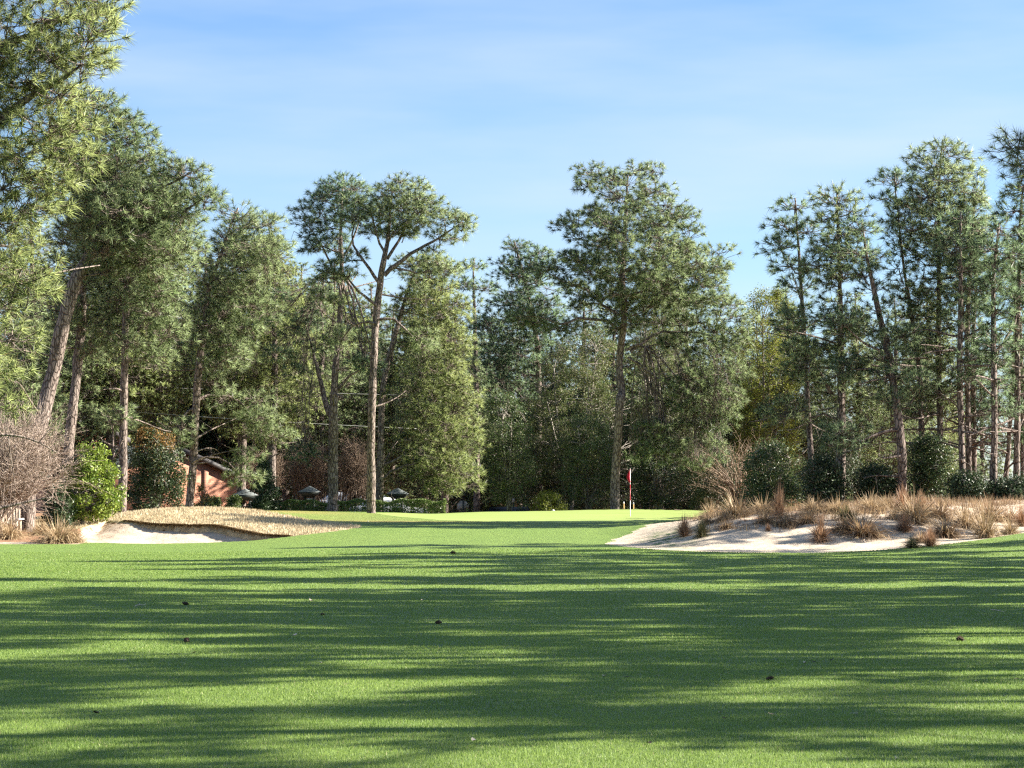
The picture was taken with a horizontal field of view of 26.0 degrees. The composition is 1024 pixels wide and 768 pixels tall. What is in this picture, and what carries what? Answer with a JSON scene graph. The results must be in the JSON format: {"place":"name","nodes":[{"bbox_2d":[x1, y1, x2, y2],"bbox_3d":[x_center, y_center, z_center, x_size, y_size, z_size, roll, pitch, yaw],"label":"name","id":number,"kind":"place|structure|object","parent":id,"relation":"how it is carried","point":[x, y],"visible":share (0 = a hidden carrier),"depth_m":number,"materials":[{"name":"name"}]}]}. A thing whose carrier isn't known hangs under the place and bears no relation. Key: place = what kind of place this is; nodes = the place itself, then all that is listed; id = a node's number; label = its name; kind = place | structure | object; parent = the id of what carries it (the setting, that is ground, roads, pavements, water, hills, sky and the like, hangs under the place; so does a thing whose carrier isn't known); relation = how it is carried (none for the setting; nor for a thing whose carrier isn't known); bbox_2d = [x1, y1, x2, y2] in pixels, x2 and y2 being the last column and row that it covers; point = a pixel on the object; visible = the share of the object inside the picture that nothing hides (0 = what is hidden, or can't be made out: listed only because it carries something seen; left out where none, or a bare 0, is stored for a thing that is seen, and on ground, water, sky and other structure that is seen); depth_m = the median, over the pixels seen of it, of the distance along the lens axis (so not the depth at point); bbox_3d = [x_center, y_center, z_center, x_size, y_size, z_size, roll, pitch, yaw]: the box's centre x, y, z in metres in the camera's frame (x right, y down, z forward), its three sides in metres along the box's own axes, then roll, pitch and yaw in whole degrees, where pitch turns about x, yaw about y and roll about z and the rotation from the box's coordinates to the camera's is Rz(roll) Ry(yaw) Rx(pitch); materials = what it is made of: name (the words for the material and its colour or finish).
{"place":"outdoors","nodes":[
{"label":"outdoors","id":0,"kind":"place"},
{"bbox_2d":[0,499,1021,541],"bbox_3d":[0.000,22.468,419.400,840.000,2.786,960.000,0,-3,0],"label":"pine straw ground","id":1,"kind":"structure","parent":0,"point":[38,513],"depth_m":79.99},
{"bbox_2d":[0,246,82,509],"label":"pine tree","id":2,"kind":"object","parent":1,"relation":"on","point":[33,390],"visible":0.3,"depth_m":111.48,"materials":[{"name":"green plant"}]},
{"bbox_2d":[0,206,89,457],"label":"pine tree","id":3,"kind":"object","parent":1,"relation":"on","point":[38,248],"visible":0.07,"depth_m":140.23,"materials":[{"name":"green plant"}]},
{"bbox_2d":[0,389,113,535],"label":"bare shrub","id":4,"kind":"object","parent":1,"relation":"on","point":[11,491],"visible":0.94,"depth_m":79.50,"materials":[{"name":"plant"}]},
{"bbox_2d":[1,249,119,483],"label":"pine tree","id":5,"kind":"object","parent":1,"relation":"on","point":[87,406],"visible":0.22,"depth_m":117.53,"materials":[{"name":"green plant"}]},
{"bbox_2d":[0,0,139,511],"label":"pine tree","id":6,"kind":"object","parent":1,"relation":"on","point":[32,90],"visible":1,"depth_m":51.95,"materials":[{"name":"green plant"}]},
{"bbox_2d":[58,440,128,524],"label":"camellia shrub","id":7,"kind":"object","parent":1,"relation":"on","point":[105,504],"visible":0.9,"depth_m":86.50,"materials":[{"name":"green plant"}]},
{"bbox_2d":[59,362,130,504],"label":"pine tree","id":8,"kind":"object","parent":1,"relation":"on","point":[105,440],"visible":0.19,"depth_m":119.04,"materials":[{"name":"green plant"}]},
{"bbox_2d":[15,147,176,511],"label":"pine tree","id":9,"kind":"object","parent":1,"relation":"on","point":[81,312],"visible":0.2,"depth_m":95.83,"materials":[{"name":"green plant"}]},
{"bbox_2d":[44,245,181,509],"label":"pine tree","id":10,"kind":"object","parent":1,"relation":"on","point":[134,394],"visible":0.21,"depth_m":118.64,"materials":[{"name":"green plant"}]},
{"bbox_2d":[10,86,231,531],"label":"pine tree","id":11,"kind":"object","parent":1,"relation":"on","point":[106,214],"visible":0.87,"depth_m":83.76,"materials":[{"name":"green plant"}]},
{"bbox_2d":[36,444,248,510],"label":"brick house","id":12,"kind":"structure","parent":1,"relation":"on","point":[209,473],"depth_m":139.24,"materials":[{"name":"brick"}]},
{"bbox_2d":[82,167,211,512],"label":"pine tree","id":13,"kind":"object","parent":1,"relation":"on","point":[125,299],"visible":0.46,"depth_m":93.97,"materials":[{"name":"green plant"}]},
{"bbox_2d":[126,424,190,510],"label":"photinia bush","id":14,"kind":"object","parent":1,"relation":"on","point":[159,465],"visible":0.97,"depth_m":95.43,"materials":[{"name":"green plant"}]},
{"bbox_2d":[104,286,213,449],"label":"pine tree","id":15,"kind":"object","parent":1,"relation":"on","point":[189,434],"visible":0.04,"depth_m":165.74,"materials":[{"name":"green plant"}]},
{"bbox_2d":[103,223,215,508],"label":"pine tree","id":16,"kind":"object","parent":1,"relation":"on","point":[151,419],"visible":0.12,"depth_m":121.68,"materials":[{"name":"green plant"}]},
{"bbox_2d":[161,294,276,475],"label":"pine tree","id":17,"kind":"object","parent":1,"relation":"on","point":[211,433],"visible":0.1,"depth_m":170.39,"materials":[{"name":"green plant"}]},
{"bbox_2d":[156,198,300,506],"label":"pine tree","id":18,"kind":"object","parent":1,"relation":"on","point":[243,283],"visible":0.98,"depth_m":101.91,"materials":[{"name":"green plant"}]},
{"bbox_2d":[178,211,296,505],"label":"pine tree","id":19,"kind":"object","parent":1,"relation":"on","point":[239,430],"visible":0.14,"depth_m":123.52,"materials":[{"name":"green plant"}]},
{"bbox_2d":[231,446,290,505],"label":"bare crape myrtle","id":20,"kind":"object","parent":1,"relation":"on","point":[280,476],"visible":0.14,"depth_m":128.53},
{"bbox_2d":[205,227,330,458],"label":"pine tree","id":21,"kind":"object","parent":1,"relation":"on","point":[301,298],"visible":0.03,"depth_m":160.07,"materials":[{"name":"green plant"}]},
{"bbox_2d":[212,233,330,496],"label":"pine tree","id":22,"kind":"object","parent":1,"relation":"on","point":[275,371],"visible":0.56,"depth_m":120.80,"materials":[{"name":"green plant"}]},
{"bbox_2d":[281,437,327,510],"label":"bare crape myrtle","id":23,"kind":"object","parent":1,"relation":"on","point":[301,472],"visible":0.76,"depth_m":130.54,"materials":[{"name":"plant"}]},
{"bbox_2d":[259,169,392,510],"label":"pine tree","id":24,"kind":"object","parent":1,"relation":"on","point":[331,410],"visible":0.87,"depth_m":113.00,"materials":[{"name":"green plant"}]},
{"bbox_2d":[276,281,378,498],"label":"pine tree","id":25,"kind":"object","parent":1,"relation":"on","point":[350,384],"visible":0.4,"depth_m":161.66,"materials":[{"name":"green plant"}]},
{"bbox_2d":[303,260,387,440],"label":"pine tree","id":26,"kind":"object","parent":1,"relation":"on","point":[358,319],"visible":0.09,"depth_m":171.87,"materials":[{"name":"green plant"}]},
{"bbox_2d":[325,431,376,511],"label":"bare crape myrtle","id":27,"kind":"object","parent":1,"relation":"on","point":[354,487],"visible":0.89,"depth_m":129.50,"materials":[{"name":"plant"}]},
{"bbox_2d":[332,282,409,472],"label":"pine tree","id":28,"kind":"object","parent":1,"relation":"on","point":[370,305],"visible":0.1,"depth_m":173.61,"materials":[{"name":"green plant"}]},
{"bbox_2d":[338,303,421,498],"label":"pine tree","id":29,"kind":"object","parent":1,"relation":"on","point":[379,377],"visible":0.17,"depth_m":167.42,"materials":[{"name":"green plant"}]},
{"bbox_2d":[384,352,440,512],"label":"pine tree","id":30,"kind":"object","parent":1,"relation":"on","point":[405,485],"visible":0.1,"depth_m":161.36,"materials":[{"name":"green plant"}]},
{"bbox_2d":[380,267,456,504],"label":"pine tree","id":31,"kind":"object","parent":1,"relation":"on","point":[395,370],"visible":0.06,"depth_m":165.59,"materials":[{"name":"green plant"}]},
{"bbox_2d":[359,247,492,511],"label":"pine tree","id":32,"kind":"object","parent":1,"relation":"on","point":[449,459],"visible":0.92,"depth_m":118.70,"materials":[{"name":"green plant"}]},
{"bbox_2d":[391,299,496,512],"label":"pine tree","id":33,"kind":"object","parent":1,"relation":"on","point":[447,497],"visible":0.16,"depth_m":133.68,"materials":[{"name":"green plant"}]},
{"bbox_2d":[400,329,518,512],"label":"pine tree","id":34,"kind":"object","parent":1,"relation":"on","point":[456,500],"visible":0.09,"depth_m":145.30,"materials":[{"name":"green plant"}]},
{"bbox_2d":[446,257,506,511],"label":"pine tree","id":35,"kind":"object","parent":1,"relation":"on","point":[471,285],"visible":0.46,"depth_m":142.21,"materials":[{"name":"green plant"}]},
{"bbox_2d":[468,325,530,509],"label":"pine tree","id":36,"kind":"object","parent":1,"relation":"on","point":[503,505],"visible":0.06,"depth_m":151.20,"materials":[{"name":"green plant"}]},
{"bbox_2d":[478,390,541,510],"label":"evergreen shrub","id":37,"kind":"object","parent":1,"relation":"on","point":[508,493],"visible":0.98,"depth_m":121.63,"materials":[{"name":"green plant"}]},
{"bbox_2d":[465,234,570,509],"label":"pine tree","id":38,"kind":"object","parent":1,"relation":"on","point":[520,273],"visible":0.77,"depth_m":135.82,"materials":[{"name":"green plant"}]},
{"bbox_2d":[512,407,573,505],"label":"evergreen shrub","id":39,"kind":"object","parent":1,"relation":"on","point":[534,491],"visible":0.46,"depth_m":126.50,"materials":[{"name":"green plant"}]},
{"bbox_2d":[501,333,595,510],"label":"pine tree","id":40,"kind":"object","parent":1,"relation":"on","point":[550,388],"visible":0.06,"depth_m":149.66,"materials":[{"name":"green plant"}]},
{"bbox_2d":[531,489,568,510],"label":"leafy bush","id":41,"kind":"object","parent":1,"relation":"on","point":[544,501],"visible":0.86,"depth_m":120.59,"materials":[{"name":"green plant"}]},
{"bbox_2d":[518,324,617,509],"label":"budding tree","id":42,"kind":"object","parent":1,"relation":"on","point":[598,394],"visible":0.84,"depth_m":125.48,"materials":[{"name":"green plant"}]},
{"bbox_2d":[520,287,633,509],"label":"pine tree","id":43,"kind":"object","parent":1,"relation":"on","point":[592,324],"visible":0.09,"depth_m":151.69,"materials":[{"name":"green plant"}]},
{"bbox_2d":[542,373,621,509],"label":"pine tree","id":44,"kind":"object","parent":1,"relation":"on","point":[579,506],"visible":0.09,"depth_m":139.61,"materials":[{"name":"green plant"}]},
{"bbox_2d":[554,412,623,509],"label":"evergreen shrub","id":45,"kind":"object","parent":1,"relation":"on","point":[588,446],"visible":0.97,"depth_m":122.67,"materials":[{"name":"green plant"}]},
{"bbox_2d":[555,307,654,509],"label":"pine tree","id":46,"kind":"object","parent":1,"relation":"on","point":[613,379],"visible":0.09,"depth_m":147.50,"materials":[{"name":"green plant"}]},
{"bbox_2d":[503,157,761,508],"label":"pine tree","id":47,"kind":"object","parent":1,"relation":"on","point":[620,293],"visible":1,"depth_m":113.69,"materials":[{"name":"green plant"}]},
{"bbox_2d":[575,385,716,509],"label":"evergreen shrub","id":48,"kind":"object","parent":1,"relation":"on","point":[623,470],"visible":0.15,"depth_m":133.55,"materials":[{"name":"green plant"}]},
{"bbox_2d":[604,370,689,509],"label":"pine tree","id":49,"kind":"object","parent":1,"relation":"on","point":[625,439],"visible":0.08,"depth_m":137.53,"materials":[{"name":"green plant"}]},
{"bbox_2d":[623,414,689,509],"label":"evergreen shrub","id":50,"kind":"object","parent":1,"relation":"on","point":[661,501],"visible":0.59,"depth_m":121.60,"materials":[{"name":"green plant"}]},
{"bbox_2d":[624,244,699,509],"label":"budding tree","id":51,"kind":"object","parent":1,"relation":"on","point":[646,334],"visible":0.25,"depth_m":131.94,"materials":[{"name":"green plant"}]},
{"bbox_2d":[624,296,739,510],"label":"pine tree","id":52,"kind":"object","parent":1,"relation":"on","point":[686,507],"visible":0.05,"depth_m":139.21,"materials":[{"name":"green plant"}]},
{"bbox_2d":[680,430,742,510],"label":"evergreen shrub","id":53,"kind":"object","parent":1,"relation":"on","point":[709,496],"visible":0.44,"depth_m":117.65,"materials":[{"name":"green plant"}]},
{"bbox_2d":[670,425,802,507],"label":"bare shrub","id":54,"kind":"object","parent":1,"relation":"on","point":[727,481],"visible":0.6,"depth_m":113.58,"materials":[{"name":"plant"}]},
{"bbox_2d":[728,282,804,488],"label":"budding tree","id":55,"kind":"object","parent":1,"relation":"on","point":[754,395],"visible":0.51,"depth_m":122.97,"materials":[{"name":"green plant"}]},
{"bbox_2d":[735,436,804,508],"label":"evergreen shrub","id":56,"kind":"object","parent":1,"relation":"on","point":[766,452],"visible":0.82,"depth_m":91.65,"materials":[{"name":"green plant"}]},
{"bbox_2d":[732,288,836,488],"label":"pine tree","id":57,"kind":"object","parent":1,"relation":"on","point":[803,434],"visible":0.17,"depth_m":125.36,"materials":[{"name":"green plant"}]},
{"bbox_2d":[748,192,857,497],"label":"pine tree","id":58,"kind":"object","parent":1,"relation":"on","point":[794,231],"visible":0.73,"depth_m":91.20,"materials":[{"name":"green plant"}]},
{"bbox_2d":[793,450,854,505],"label":"evergreen shrub","id":59,"kind":"object","parent":1,"relation":"on","point":[824,480],"visible":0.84,"depth_m":85.59,"materials":[{"name":"green plant"}]},
{"bbox_2d":[753,178,903,499],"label":"pine tree","id":60,"kind":"object","parent":1,"relation":"on","point":[841,393],"visible":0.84,"depth_m":87.97,"materials":[{"name":"green plant"}]},
{"bbox_2d":[806,402,866,494],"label":"evergreen shrub","id":61,"kind":"object","parent":1,"relation":"on","point":[851,459],"visible":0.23,"depth_m":95.71,"materials":[{"name":"green plant"}]},
{"bbox_2d":[804,292,909,503],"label":"pine tree","id":62,"kind":"object","parent":1,"relation":"on","point":[849,387],"visible":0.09,"depth_m":127.87,"materials":[{"name":"green plant"}]},
{"bbox_2d":[848,459,899,503],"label":"evergreen shrub","id":63,"kind":"object","parent":1,"relation":"on","point":[888,486],"visible":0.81,"depth_m":85.99,"materials":[{"name":"green plant"}]},
{"bbox_2d":[800,213,950,495],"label":"pine tree","id":64,"kind":"object","parent":1,"relation":"on","point":[884,338],"visible":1,"depth_m":85.91,"materials":[{"name":"green plant"}]},
{"bbox_2d":[830,293,956,487],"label":"pine tree","id":65,"kind":"object","parent":1,"relation":"on","point":[870,417],"visible":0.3,"depth_m":123.86,"materials":[{"name":"green plant"}]},
{"bbox_2d":[861,163,971,458],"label":"pine tree","id":66,"kind":"object","parent":1,"relation":"on","point":[897,174],"visible":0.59,"depth_m":90.72,"materials":[{"name":"green plant"}]},
{"bbox_2d":[888,293,964,464],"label":"pine tree","id":67,"kind":"object","parent":1,"relation":"on","point":[934,424],"visible":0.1,"depth_m":134.60,"materials":[{"name":"green plant"}]},
{"bbox_2d":[906,428,957,499],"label":"evergreen shrub","id":68,"kind":"object","parent":1,"relation":"on","point":[927,474],"visible":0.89,"depth_m":87.09,"materials":[{"name":"green plant"}]},
{"bbox_2d":[879,134,1003,486],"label":"pine tree","id":69,"kind":"object","parent":1,"relation":"on","point":[927,209],"visible":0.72,"depth_m":89.46,"materials":[{"name":"green plant"}]},
{"bbox_2d":[913,235,1012,471],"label":"pine tree","id":70,"kind":"object","parent":1,"relation":"on","point":[973,401],"visible":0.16,"depth_m":90.99,"materials":[{"name":"green plant"}]},
{"bbox_2d":[909,203,1023,478],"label":"pine tree","id":71,"kind":"object","parent":1,"relation":"on","point":[962,287],"visible":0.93,"depth_m":86.20,"materials":[{"name":"green plant"}]},
{"bbox_2d":[909,195,1023,474],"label":"pine tree","id":72,"kind":"object","parent":1,"relation":"on","point":[969,369],"visible":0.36,"depth_m":89.10,"materials":[{"name":"green plant"}]},
{"bbox_2d":[940,465,993,501],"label":"evergreen shrub","id":73,"kind":"object","parent":1,"relation":"on","point":[971,483],"visible":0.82,"depth_m":84.05,"materials":[{"name":"green plant"}]},
{"bbox_2d":[951,370,1013,482],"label":"pine tree","id":74,"kind":"object","parent":1,"relation":"on","point":[982,459],"visible":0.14,"depth_m":149.44,"materials":[{"name":"green plant"}]},
{"bbox_2d":[948,213,1023,499],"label":"pine tree","id":75,"kind":"object","parent":1,"relation":"on","point":[994,361],"visible":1,"depth_m":85.06,"materials":[{"name":"green plant"}]},
{"bbox_2d":[950,241,1023,477],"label":"pine tree","id":76,"kind":"object","parent":1,"relation":"on","point":[1008,455],"visible":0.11,"depth_m":91.89,"materials":[{"name":"green plant"}]},
{"bbox_2d":[971,229,1023,482],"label":"pine tree","id":77,"kind":"object","parent":1,"relation":"on","point":[1021,402],"visible":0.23,"depth_m":89.92,"materials":[{"name":"green plant"}]},
{"bbox_2d":[975,175,1023,477],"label":"pine tree","id":78,"kind":"object","parent":1,"relation":"on","point":[1019,382],"visible":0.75,"depth_m":87.02,"materials":[{"name":"green plant"}]},
{"bbox_2d":[983,470,1023,499],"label":"evergreen shrub","id":79,"kind":"object","parent":1,"relation":"on","point":[1006,486],"visible":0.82,"depth_m":83.96,"materials":[{"name":"green plant"}]},
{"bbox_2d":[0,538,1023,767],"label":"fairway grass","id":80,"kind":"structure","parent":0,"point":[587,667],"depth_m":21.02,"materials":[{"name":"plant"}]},
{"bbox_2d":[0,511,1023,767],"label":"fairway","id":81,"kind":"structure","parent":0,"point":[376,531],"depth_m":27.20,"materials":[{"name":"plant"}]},
{"bbox_2d":[0,522,252,543],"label":"sand bunker","id":82,"kind":"object","parent":81,"relation":"in","point":[120,532],"visible":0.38,"depth_m":83.13},
{"bbox_2d":[19,511,94,543],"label":"grass clump","id":83,"kind":"object","parent":82,"relation":"on","point":[54,536],"visible":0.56,"depth_m":75.38,"materials":[{"name":"plant"}]},
{"bbox_2d":[6,506,361,539],"bbox_3d":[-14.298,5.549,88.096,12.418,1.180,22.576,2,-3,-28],"label":"rough mound","id":84,"kind":"object","parent":81,"relation":"on","point":[226,532],"visible":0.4,"depth_m":84.05,"materials":[{"name":"plant"}]},
{"bbox_2d":[39,481,77,527],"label":"camellia shrub","id":85,"kind":"object","parent":84,"relation":"on","point":[59,508],"visible":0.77,"depth_m":85.11,"materials":[{"name":"green plant"}]},
{"bbox_2d":[123,520,292,537],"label":"lip grass","id":86,"kind":"structure","parent":84,"relation":"on","point":[223,527],"depth_m":83.43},
{"bbox_2d":[245,456,283,510],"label":"conical holly","id":87,"kind":"object","parent":81,"relation":"on","point":[266,501],"visible":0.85,"depth_m":116.60,"materials":[{"name":"green plant"}]},
{"bbox_2d":[278,498,366,511],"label":"clipped hedge","id":88,"kind":"object","parent":81,"relation":"on","point":[312,502],"visible":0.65,"depth_m":117.32,"materials":[{"name":"green plant"}]},
{"bbox_2d":[305,169,479,512],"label":"pine tree","id":89,"kind":"object","parent":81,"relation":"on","point":[418,210],"visible":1,"depth_m":105.12,"materials":[{"name":"green plant"}]},
{"bbox_2d":[375,494,447,512],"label":"clipped hedge","id":90,"kind":"object","parent":81,"relation":"on","point":[422,501],"visible":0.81,"depth_m":115.34,"materials":[{"name":"green plant"}]},
{"bbox_2d":[377,509,705,522],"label":"putting green","id":91,"kind":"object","parent":81,"relation":"on","point":[592,516],"visible":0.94,"depth_m":100.25,"materials":[{"name":"plant"}]},
{"bbox_2d":[979,125,1023,200],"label":"pine tree","id":92,"kind":"object","parent":81,"relation":"on","point":[1015,165],"visible":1,"depth_m":60.72,"materials":[{"name":"green plant"}]},
{"bbox_2d":[0,0,1023,486],"label":"sky","id":93,"kind":"structure","parent":0,"point":[744,104],"materials":[{"name":"blue"}]},
{"bbox_2d":[605,500,1023,552],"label":"bunker","id":94,"kind":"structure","parent":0,"point":[657,536],"depth_m":68.44},
{"bbox_2d":[709,489,755,521],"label":"grass clump","id":95,"kind":"object","parent":94,"relation":"on","point":[735,507],"visible":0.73,"depth_m":71.93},
{"bbox_2d":[802,513,836,543],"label":"grass clump","id":96,"kind":"object","parent":94,"relation":"on","point":[820,534],"visible":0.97,"depth_m":67.21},
{"bbox_2d":[828,504,906,541],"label":"grass clump","id":97,"kind":"object","parent":94,"relation":"on","point":[864,530],"visible":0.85,"depth_m":68.08,"materials":[{"name":"plant"}]},
{"bbox_2d":[887,486,941,527],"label":"grass clump","id":98,"kind":"object","parent":94,"relation":"on","point":[912,510],"visible":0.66,"depth_m":71.36,"materials":[{"name":"plant"}]},
{"bbox_2d":[920,508,969,538],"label":"grass clump","id":99,"kind":"object","parent":94,"relation":"on","point":[943,531],"visible":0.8,"depth_m":68.89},
{"bbox_2d":[940,494,994,529],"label":"grass clump","id":100,"kind":"object","parent":94,"relation":"on","point":[964,516],"visible":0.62,"depth_m":71.94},
{"bbox_2d":[959,495,1012,538],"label":"grass clump","id":101,"kind":"object","parent":94,"relation":"on","point":[983,525],"visible":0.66,"depth_m":67.86,"materials":[{"name":"plant"}]},
{"bbox_2d":[675,494,1023,533],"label":"dune dry grass","id":102,"kind":"structure","parent":0,"point":[954,504],"depth_m":74.47,"materials":[{"name":"plant"}]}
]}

